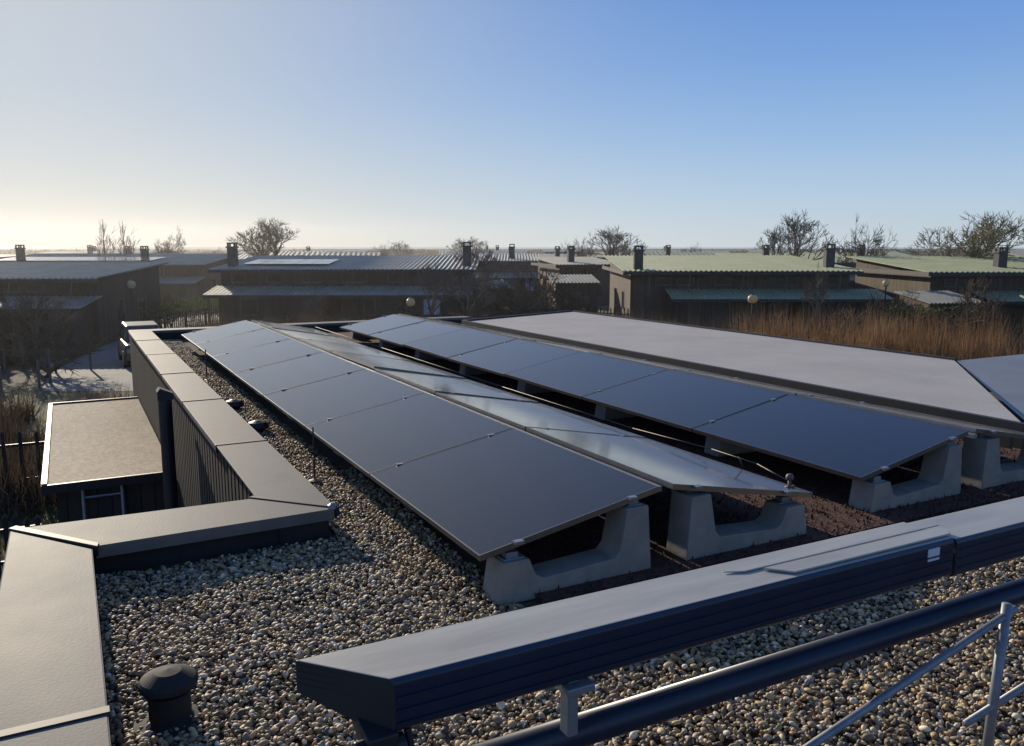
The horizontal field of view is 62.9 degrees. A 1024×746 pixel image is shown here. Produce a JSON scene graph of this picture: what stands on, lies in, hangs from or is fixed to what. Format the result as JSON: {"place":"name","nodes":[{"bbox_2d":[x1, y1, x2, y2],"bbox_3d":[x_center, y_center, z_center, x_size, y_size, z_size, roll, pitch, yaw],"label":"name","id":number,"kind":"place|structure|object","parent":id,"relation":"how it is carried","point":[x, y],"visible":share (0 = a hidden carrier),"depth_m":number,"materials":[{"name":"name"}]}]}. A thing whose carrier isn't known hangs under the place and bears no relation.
{"place":"outdoors","nodes":[
{"label":"outdoors","id":0,"kind":"place"},
{"bbox_2d":[0,266,161,343],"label":"walls","id":1,"kind":"structure","parent":0,"point":[110,290],"depth_m":45.05,"materials":[{"name":"wood"}]},
{"bbox_2d":[2,284,146,334],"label":"window frames","id":2,"kind":"structure","parent":1,"relation":"in","point":[45,290],"depth_m":43.11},
{"bbox_2d":[0,285,145,332],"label":"windows","id":3,"kind":"structure","parent":2,"relation":"in","point":[120,309],"depth_m":43.13,"materials":[{"name":"black glass"}]},
{"bbox_2d":[0,262,169,278],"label":"roof","id":4,"kind":"structure","parent":1,"relation":"on","point":[54,270],"depth_m":47.11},
{"bbox_2d":[43,308,218,390],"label":"path","id":5,"kind":"structure","parent":0,"point":[108,369],"depth_m":33.48,"materials":[{"name":"concrete"}]},
{"bbox_2d":[117,321,159,366],"bbox_3d":[-16.205,-1.320,36.723,1.800,1.675,4.280,-5,10,-28],"label":"parked car","id":6,"kind":"object","parent":5,"relation":"on","point":[124,352],"visible":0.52,"depth_m":36.10,"materials":[{"name":"paint"}]},
{"bbox_2d":[221,269,474,320],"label":"walls","id":7,"kind":"structure","parent":0,"point":[328,279],"depth_m":54.72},
{"bbox_2d":[209,255,481,269],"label":"roof","id":8,"kind":"structure","parent":7,"relation":"on","point":[376,262],"depth_m":57.30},
{"bbox_2d":[208,269,475,272],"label":"fascia","id":9,"kind":"structure","parent":8,"relation":"attached to","point":[315,271],"depth_m":53.79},
{"bbox_2d":[0,249,1022,568],"bbox_3d":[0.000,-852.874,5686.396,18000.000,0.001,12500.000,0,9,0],"label":"ground","id":10,"kind":"structure","parent":0,"point":[22,377],"depth_m":30.43,"materials":[{"name":"beige plant"}]},
{"bbox_2d":[0,431,44,480],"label":"picket fence","id":11,"kind":"object","parent":10,"relation":"on","point":[37,443],"visible":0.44,"depth_m":17.16,"materials":[{"name":"black wood"}]},
{"bbox_2d":[0,288,64,361],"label":"shrub","id":12,"kind":"object","parent":10,"relation":"on","point":[14,323],"visible":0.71,"depth_m":36.26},
{"bbox_2d":[4,290,81,370],"bbox_3d":[-19.311,-1.776,34.617,2.738,3.352,2.447,-2,9,-12],"label":"bare tree","id":13,"kind":"object","parent":10,"relation":"on","point":[29,302],"visible":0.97,"depth_m":34.29,"materials":[{"name":"brown plant"}]},
{"bbox_2d":[0,306,93,349],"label":"porch walls","id":14,"kind":"structure","parent":10,"relation":"on","point":[86,313],"depth_m":41.45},
{"bbox_2d":[0,295,101,308],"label":"porch roof","id":15,"kind":"structure","parent":14,"relation":"on","point":[78,302],"depth_m":42.33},
{"bbox_2d":[0,317,112,377],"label":"shrub","id":16,"kind":"object","parent":10,"relation":"on","point":[72,356],"visible":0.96,"depth_m":32.08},
{"bbox_2d":[41,396,164,522],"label":"garden shed","id":17,"kind":"structure","parent":10,"relation":"on","point":[101,446],"depth_m":10.85,"materials":[{"name":"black wood"}]},
{"bbox_2d":[0,321,300,518],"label":"winter shrubs","id":18,"kind":"object","parent":10,"relation":"on","point":[14,490],"visible":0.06,"depth_m":18.93,"materials":[{"name":"plant"}]},
{"bbox_2d":[156,387,178,509],"bbox_3d":[-3.741,1.898,9.269,0.160,3.530,0.160,-5,10,-28],"label":"flue pipe","id":19,"kind":"object","parent":10,"relation":"on","point":[164,397],"visible":0.51,"depth_m":9.05,"materials":[{"name":"black metal"}]},
{"bbox_2d":[136,294,218,327],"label":"hedge","id":20,"kind":"object","parent":10,"relation":"on","point":[202,304],"visible":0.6,"depth_m":51.87,"materials":[{"name":"brown plant"}]},
{"bbox_2d":[159,259,227,301],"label":"walls","id":21,"kind":"structure","parent":10,"relation":"on","point":[205,285],"depth_m":71.71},
{"bbox_2d":[0,253,241,264],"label":"roof","id":22,"kind":"structure","parent":21,"relation":"on","point":[188,259],"depth_m":77.39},
{"bbox_2d":[0,257,163,260],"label":"roof solar panels","id":23,"kind":"object","parent":22,"relation":"on","point":[83,259],"visible":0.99,"depth_m":73.27,"materials":[{"name":"blue glass"}]},
{"bbox_2d":[163,306,224,327],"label":"picket fence","id":24,"kind":"object","parent":10,"relation":"on","point":[190,315],"visible":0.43,"depth_m":49.58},
{"bbox_2d":[226,217,299,255],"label":"pollard willow","id":25,"kind":"object","parent":10,"relation":"on","point":[276,235],"visible":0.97,"depth_m":79.92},
{"bbox_2d":[203,295,471,323],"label":"porch posts","id":26,"kind":"object","parent":10,"relation":"on","point":[208,297],"visible":0.57,"depth_m":52.23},
{"bbox_2d":[203,285,473,294],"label":"porch roof","id":27,"kind":"structure","parent":26,"relation":"on","point":[311,289],"depth_m":53.42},
{"bbox_2d":[219,298,464,324],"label":"porch walls","id":28,"kind":"structure","parent":10,"relation":"on","point":[273,306],"depth_m":52.84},
{"bbox_2d":[231,274,471,320],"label":"window frames","id":29,"kind":"structure","parent":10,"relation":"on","point":[348,302],"depth_m":54.68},
{"bbox_2d":[232,275,450,313],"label":"windows","id":30,"kind":"structure","parent":29,"relation":"in","point":[248,305],"depth_m":54.64,"materials":[{"name":"black glass"}]},
{"bbox_2d":[411,261,468,316],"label":"bare tree","id":31,"kind":"object","parent":10,"relation":"on","point":[429,274],"visible":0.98,"depth_m":44.87,"materials":[{"name":"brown plant"}]},
{"bbox_2d":[438,255,502,317],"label":"bare tree","id":32,"kind":"object","parent":10,"relation":"on","point":[481,277],"visible":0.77,"depth_m":48.06,"materials":[{"name":"brown plant"}]},
{"bbox_2d":[0,248,981,255],"bbox_3d":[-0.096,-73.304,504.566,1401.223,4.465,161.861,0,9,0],"label":"distant tree line","id":33,"kind":"object","parent":10,"relation":"on","point":[424,252],"visible":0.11,"depth_m":461.41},
{"bbox_2d":[468,279,573,317],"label":"shrub","id":34,"kind":"object","parent":10,"relation":"on","point":[499,304],"visible":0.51,"depth_m":43.75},
{"bbox_2d":[485,265,588,316],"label":"shrub","id":35,"kind":"object","parent":10,"relation":"on","point":[537,287],"visible":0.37,"depth_m":46.23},
{"bbox_2d":[532,278,591,312],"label":"shrub","id":36,"kind":"object","parent":10,"relation":"on","point":[563,299],"visible":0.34,"depth_m":43.52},
{"bbox_2d":[547,274,600,311],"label":"garden shed","id":37,"kind":"structure","parent":10,"relation":"on","point":[590,281],"depth_m":59.94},
{"bbox_2d":[538,260,609,305],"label":"walls","id":38,"kind":"structure","parent":10,"relation":"on","point":[602,277],"depth_m":72.05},
{"bbox_2d":[195,306,1023,354],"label":"garden undergrowth","id":39,"kind":"object","parent":10,"relation":"on","point":[721,326],"visible":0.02,"depth_m":43.88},
{"bbox_2d":[587,225,649,259],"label":"bare tree","id":40,"kind":"object","parent":10,"relation":"on","point":[619,238],"visible":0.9,"depth_m":91.67,"materials":[{"name":"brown plant"}]},
{"bbox_2d":[677,302,879,333],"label":"porch walls","id":41,"kind":"structure","parent":10,"relation":"on","point":[703,312],"depth_m":48.92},
{"bbox_2d":[672,299,893,328],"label":"porch posts","id":42,"kind":"object","parent":10,"relation":"on","point":[730,301],"visible":0.64,"depth_m":48.29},
{"bbox_2d":[665,288,893,298],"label":"porch roof","id":43,"kind":"structure","parent":42,"relation":"on","point":[735,293],"depth_m":49.48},
{"bbox_2d":[769,208,836,259],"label":"bare tree","id":44,"kind":"object","parent":10,"relation":"on","point":[797,246],"visible":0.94,"depth_m":63.55,"materials":[{"name":"brown plant"}]},
{"bbox_2d":[801,260,828,324],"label":"bare tree","id":45,"kind":"object","parent":10,"relation":"on","point":[808,289],"visible":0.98,"depth_m":45.97,"materials":[{"name":"brown plant"}]},
{"bbox_2d":[835,213,899,267],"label":"bare tree","id":46,"kind":"object","parent":10,"relation":"on","point":[861,252],"visible":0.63,"depth_m":63.81,"materials":[{"name":"brown plant"}]},
{"bbox_2d":[715,302,1023,391],"bbox_3d":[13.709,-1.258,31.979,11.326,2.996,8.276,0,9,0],"label":"dry reeds","id":47,"kind":"object","parent":10,"relation":"on","point":[880,338],"visible":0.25,"depth_m":31.29,"materials":[{"name":"plant"}]},
{"bbox_2d":[879,303,985,337],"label":"hedge","id":48,"kind":"object","parent":10,"relation":"on","point":[940,311],"visible":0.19,"depth_m":43.44,"materials":[{"name":"brown plant"}]},
{"bbox_2d":[883,301,984,349],"bbox_3d":[19.416,-1.965,38.201,5.538,2.699,3.809,-8,12,-42],"label":"shrub","id":49,"kind":"object","parent":10,"relation":"on","point":[942,321],"visible":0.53,"depth_m":37.85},
{"bbox_2d":[894,290,986,335],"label":"garden shed","id":50,"kind":"structure","parent":10,"relation":"on","point":[935,298],"depth_m":45.32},
{"bbox_2d":[904,211,1023,257],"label":"pollard willow","id":51,"kind":"object","parent":10,"relation":"on","point":[990,235],"visible":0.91,"depth_m":58.15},
{"bbox_2d":[943,275,1009,337],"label":"shrub","id":52,"kind":"object","parent":10,"relation":"on","point":[968,298],"visible":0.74,"depth_m":41.91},
{"bbox_2d":[989,392,1023,422],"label":"side walls","id":53,"kind":"structure","parent":10,"relation":"on","point":[1016,415],"depth_m":11.21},
{"bbox_2d":[472,312,1019,421],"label":"membrane roof","id":54,"kind":"structure","parent":53,"relation":"on","point":[946,383],"depth_m":12.30,"materials":[{"name":"rubber"}]},
{"bbox_2d":[461,310,1023,448],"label":"membrane roof edge","id":55,"kind":"object","parent":54,"relation":"attached to","point":[1009,442],"visible":0.27,"depth_m":10.63,"materials":[{"name":"metal"}]},
{"bbox_2d":[958,354,1023,419],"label":"membrane roof facet","id":56,"kind":"object","parent":54,"relation":"attached to","point":[1001,378],"visible":1,"depth_m":10.81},
{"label":"walls","id":57,"kind":"object","parent":10,"relation":"on","visible":0},
{"bbox_2d":[129,335,252,507],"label":"wall battens","id":58,"kind":"object","parent":57,"relation":"attached to","point":[206,473],"depth_m":8.97,"materials":[{"name":"wood"}]},
{"bbox_2d":[93,319,464,575],"bbox_3d":[-2.975,0.590,7.844,6.878,0.180,23.650,-1,9,-7],"label":"parapet upstand","id":59,"kind":"object","parent":57,"relation":"on","point":[206,549],"visible":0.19,"depth_m":5.01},
{"bbox_2d":[0,316,470,745],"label":"parapet coping","id":60,"kind":"object","parent":59,"relation":"on","point":[51,661],"visible":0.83,"depth_m":4.47,"materials":[{"name":"metal"}]},
{"bbox_2d":[0,320,365,738],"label":"coping joints","id":61,"kind":"object","parent":60,"relation":"on","point":[52,722],"visible":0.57,"depth_m":4.61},
{"bbox_2d":[0,247,1023,248],"bbox_3d":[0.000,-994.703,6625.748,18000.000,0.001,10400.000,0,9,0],"label":"sea","id":62,"kind":"structure","parent":0,"point":[471,247],"depth_m":4884.11,"materials":[{"name":"liquid"}]},
{"bbox_2d":[0,0,1023,246],"label":"sky","id":63,"kind":"structure","parent":0,"point":[346,123],"materials":[{"name":"blue"}]},
{"bbox_2d":[95,339,1023,745],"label":"gravel","id":64,"kind":"structure","parent":0,"point":[241,633],"depth_m":3.85,"materials":[{"name":"gravel"}]},
{"bbox_2d":[132,664,208,742],"bbox_3d":[-1.323,1.246,3.233,0.278,0.222,0.278,-5,10,-28],"label":"roof vent","id":65,"kind":"object","parent":64,"relation":"on","point":[165,690],"visible":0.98,"depth_m":3.17,"materials":[{"name":"plastic"}]},
{"bbox_2d":[326,331,1023,603],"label":"sedum roof planting","id":66,"kind":"object","parent":64,"relation":"on","point":[830,512],"visible":0.17,"depth_m":5.88,"materials":[{"name":"plant"}]},
{"bbox_2d":[459,364,489,374],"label":"concrete ballast block","id":67,"kind":"structure","parent":66,"relation":"on","point":[466,370],"depth_m":11.84,"materials":[{"name":"concrete"}]},
{"bbox_2d":[403,328,515,359],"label":"solar panel","id":68,"kind":"object","parent":67,"relation":"on","point":[452,344],"visible":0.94,"depth_m":12.63,"materials":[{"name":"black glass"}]},
{"bbox_2d":[483,500,650,606],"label":"concrete ballast block","id":69,"kind":"structure","parent":66,"relation":"on","point":[511,576],"depth_m":4.55,"materials":[{"name":"concrete"}]},
{"bbox_2d":[370,428,658,561],"bbox_3d":[-0.073,0.678,5.202,1.134,0.033,1.722,-16,15,-25],"label":"solar panel","id":70,"kind":"object","parent":69,"relation":"on","point":[484,498],"visible":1,"depth_m":4.99,"materials":[{"name":"black glass"}]},
{"bbox_2d":[534,434,631,473],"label":"concrete ballast block","id":71,"kind":"structure","parent":66,"relation":"on","point":[563,446],"depth_m":6.49,"materials":[{"name":"concrete"}]},
{"bbox_2d":[435,392,644,437],"bbox_3d":[0.185,0.364,7.287,1.134,0.034,1.722,7,4,-29],"label":"solar panel","id":72,"kind":"object","parent":71,"relation":"on","point":[522,415],"visible":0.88,"depth_m":7.13,"materials":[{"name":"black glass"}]},
{"bbox_2d":[704,436,754,456],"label":"concrete ballast block","id":73,"kind":"structure","parent":66,"relation":"on","point":[723,446],"depth_m":7.27,"materials":[{"name":"concrete"}]},
{"bbox_2d":[666,489,806,559],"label":"concrete ballast block","id":74,"kind":"structure","parent":66,"relation":"on","point":[694,531],"depth_m":4.96,"materials":[{"name":"concrete"}]},
{"bbox_2d":[526,427,812,497],"bbox_3d":[1.000,0.594,5.764,1.134,0.034,1.722,7,4,-29],"label":"solar panel","id":75,"kind":"object","parent":74,"relation":"on","point":[668,466],"visible":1,"depth_m":5.52,"materials":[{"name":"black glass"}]},
{"bbox_2d":[848,441,961,512],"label":"concrete ballast block","id":76,"kind":"structure","parent":66,"relation":"on","point":[939,475],"depth_m":6.00,"materials":[{"name":"concrete"}]},
{"bbox_2d":[693,394,967,481],"bbox_3d":[2.439,0.464,6.630,1.134,0.033,1.722,-16,15,-25],"label":"solar panel","id":77,"kind":"object","parent":76,"relation":"on","point":[857,444],"visible":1,"depth_m":6.46,"materials":[{"name":"black glass"}]},
{"bbox_2d":[961,433,1023,488],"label":"concrete ballast block","id":78,"kind":"structure","parent":66,"relation":"on","point":[982,467],"depth_m":6.31,"materials":[{"name":"concrete"}]},
{"bbox_3d":[-0.315,0.708,6.080,0.969,0.425,0.190,-5,10,-28],"label":"concrete ballast block","id":79,"kind":"object","parent":66,"relation":"on","visible":0},
{"bbox_2d":[305,392,511,477],"bbox_3d":[-0.888,0.448,6.725,1.134,0.032,1.722,-16,15,-25],"label":"solar panel","id":80,"kind":"object","parent":79,"relation":"on","point":[368,441],"visible":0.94,"depth_m":6.58,"materials":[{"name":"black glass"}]},
{"bbox_2d":[252,322,976,491],"bbox_3d":[-0.699,-0.228,10.691,2.930,0.030,12.000,-5,10,-28],"label":"support rail","id":81,"kind":"object","parent":79,"relation":"on","point":[972,435],"visible":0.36,"depth_m":6.38,"materials":[{"name":"metal"}]},
{"bbox_2d":[193,322,791,544],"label":"panel clamps","id":82,"kind":"object","parent":81,"relation":"attached to","point":[630,498],"visible":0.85,"depth_m":5.14,"materials":[{"name":"metal"}]},
{"bbox_2d":[234,352,364,397],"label":"solar panel","id":83,"kind":"object","parent":82,"relation":"attached to","point":[279,376],"visible":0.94,"depth_m":9.67,"materials":[{"name":"blue glass"}]},
{"bbox_2d":[272,328,366,346],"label":"solar panel","id":84,"kind":"object","parent":82,"relation":"attached to","point":[296,335],"visible":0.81,"depth_m":13.32,"materials":[{"name":"blue glass"}]},
{"bbox_2d":[263,369,423,428],"bbox_3d":[-1.703,0.221,8.248,1.134,0.035,1.722,-16,15,-25],"label":"solar panel","id":85,"kind":"object","parent":82,"relation":"attached to","point":[303,406],"visible":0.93,"depth_m":8.13,"materials":[{"name":"blue glass"}]},
{"bbox_2d":[374,368,538,402],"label":"solar panel","id":86,"kind":"object","parent":82,"relation":"attached to","point":[433,384],"visible":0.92,"depth_m":8.64,"materials":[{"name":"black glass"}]},
{"bbox_2d":[505,351,667,398],"bbox_3d":[0.808,-0.001,9.673,1.134,0.032,1.722,-16,15,-25],"label":"solar panel","id":87,"kind":"object","parent":81,"relation":"attached to","point":[579,375],"visible":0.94,"depth_m":9.57,"materials":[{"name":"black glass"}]},
{"bbox_2d":[349,315,996,469],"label":"panel clamps","id":88,"kind":"object","parent":81,"relation":"attached to","point":[949,438],"visible":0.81,"depth_m":7.25,"materials":[{"name":"metal"}]},
{"bbox_2d":[340,314,425,335],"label":"solar panel","id":89,"kind":"object","parent":88,"relation":"attached to","point":[376,325],"visible":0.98,"depth_m":15.69,"materials":[{"name":"blue glass"}]},
{"bbox_2d":[368,321,463,346],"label":"solar panel","id":90,"kind":"object","parent":88,"relation":"attached to","point":[400,336],"visible":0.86,"depth_m":14.20,"materials":[{"name":"blue glass"}]},
{"bbox_2d":[447,339,580,376],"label":"solar panel","id":91,"kind":"object","parent":88,"relation":"attached to","point":[501,359],"visible":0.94,"depth_m":11.12,"materials":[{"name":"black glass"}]},
{"bbox_2d":[582,369,787,431],"bbox_3d":[1.623,0.232,8.151,1.134,0.032,1.722,-16,15,-25],"label":"solar panel","id":92,"kind":"object","parent":88,"relation":"attached to","point":[684,401],"visible":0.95,"depth_m":8.02,"materials":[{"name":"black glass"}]},
{"bbox_2d":[796,394,1023,438],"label":"solar panel","id":93,"kind":"object","parent":88,"relation":"attached to","point":[967,426],"visible":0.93,"depth_m":6.88,"materials":[{"name":"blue glass"}]},
{"bbox_3d":[-1.018,0.176,9.610,0.969,0.425,0.190,-5,10,-28],"label":"concrete ballast block","id":94,"kind":"object","parent":66,"relation":"on","visible":0},
{"bbox_2d":[331,350,465,378],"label":"solar panel","id":95,"kind":"object","parent":94,"relation":"on","point":[373,362],"visible":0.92,"depth_m":10.15,"materials":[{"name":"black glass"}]},
{"bbox_3d":[-3.576,-0.210,12.169,0.969,0.425,0.190,-5,10,-28],"label":"concrete ballast block","id":96,"kind":"object","parent":66,"relation":"on","visible":0},
{"bbox_2d":[195,328,289,358],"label":"solar panel","id":97,"kind":"object","parent":96,"relation":"on","point":[237,342],"visible":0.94,"depth_m":12.75,"materials":[{"name":"blue glass"}]},
{"bbox_2d":[212,339,321,374],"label":"solar panel","id":98,"kind":"object","parent":96,"relation":"on","point":[258,356],"visible":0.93,"depth_m":11.21,"materials":[{"name":"blue glass"}]},
{"bbox_3d":[-5.206,-0.670,15.214,0.969,0.425,0.190,-5,10,-28],"label":"concrete ballast block","id":99,"kind":"object","parent":66,"relation":"on","visible":0},
{"bbox_2d":[181,320,264,345],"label":"solar panel","id":100,"kind":"object","parent":99,"relation":"on","point":[218,332],"visible":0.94,"depth_m":14.27,"materials":[{"name":"blue glass"}]},
{"bbox_2d":[470,577,1023,745],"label":"metal railing","id":101,"kind":"object","parent":64,"relation":"on","point":[625,716],"visible":1,"depth_m":2.50,"materials":[{"name":"metal"}]},
{"bbox_2d":[293,496,1023,745],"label":"awning box","id":102,"kind":"object","parent":101,"relation":"attached to","point":[384,692],"visible":1,"depth_m":2.13,"materials":[{"name":"metal"}]},
{"bbox_2d":[609,262,849,326],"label":"walls","id":103,"kind":"structure","parent":0,"point":[638,293],"depth_m":50.91,"materials":[{"name":"wood"}]},
{"bbox_2d":[614,276,841,320],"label":"window frames","id":104,"kind":"structure","parent":103,"relation":"in","point":[731,284],"depth_m":50.62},
{"bbox_2d":[615,277,840,319],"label":"windows","id":105,"kind":"structure","parent":104,"relation":"in","point":[777,308],"depth_m":50.65,"materials":[{"name":"black glass"}]},
{"bbox_2d":[603,255,863,271],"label":"roof","id":106,"kind":"structure","parent":103,"relation":"on","point":[726,263],"depth_m":55.10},
{"bbox_2d":[602,265,863,274],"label":"fascia","id":107,"kind":"structure","parent":106,"relation":"attached to","point":[621,272],"depth_m":49.85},
{"bbox_2d":[632,244,836,269],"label":"chimneys","id":108,"kind":"object","parent":106,"relation":"on","point":[829,257],"visible":0.97,"depth_m":52.01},
{"bbox_2d":[855,259,1023,322],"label":"walls","id":109,"kind":"structure","parent":0,"point":[870,280],"depth_m":50.94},
{"bbox_2d":[846,256,1023,272],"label":"roof","id":110,"kind":"structure","parent":109,"relation":"on","point":[954,264],"depth_m":52.96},
{"bbox_2d":[855,268,1023,275],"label":"fascia","id":111,"kind":"structure","parent":110,"relation":"attached to","point":[915,273],"depth_m":47.79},
{"bbox_3d":[-1.833,-0.054,11.132,0.969,0.425,0.190,-5,10,-28],"label":"concrete ballast block","id":112,"kind":"object","parent":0,"visible":0},
{"bbox_2d":[298,338,410,360],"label":"solar panel","id":113,"kind":"object","parent":112,"relation":"on","point":[326,346],"visible":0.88,"depth_m":11.76,"materials":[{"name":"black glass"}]},
{"bbox_3d":[3.111,0.421,7.985,0.969,0.425,0.190,-5,10,-28],"label":"concrete ballast block","id":114,"kind":"object","parent":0,"visible":0},
{"bbox_2d":[675,369,868,403],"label":"solar panel","id":115,"kind":"object","parent":114,"relation":"on","point":[788,391],"visible":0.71,"depth_m":8.55,"materials":[{"name":"blue glass"}]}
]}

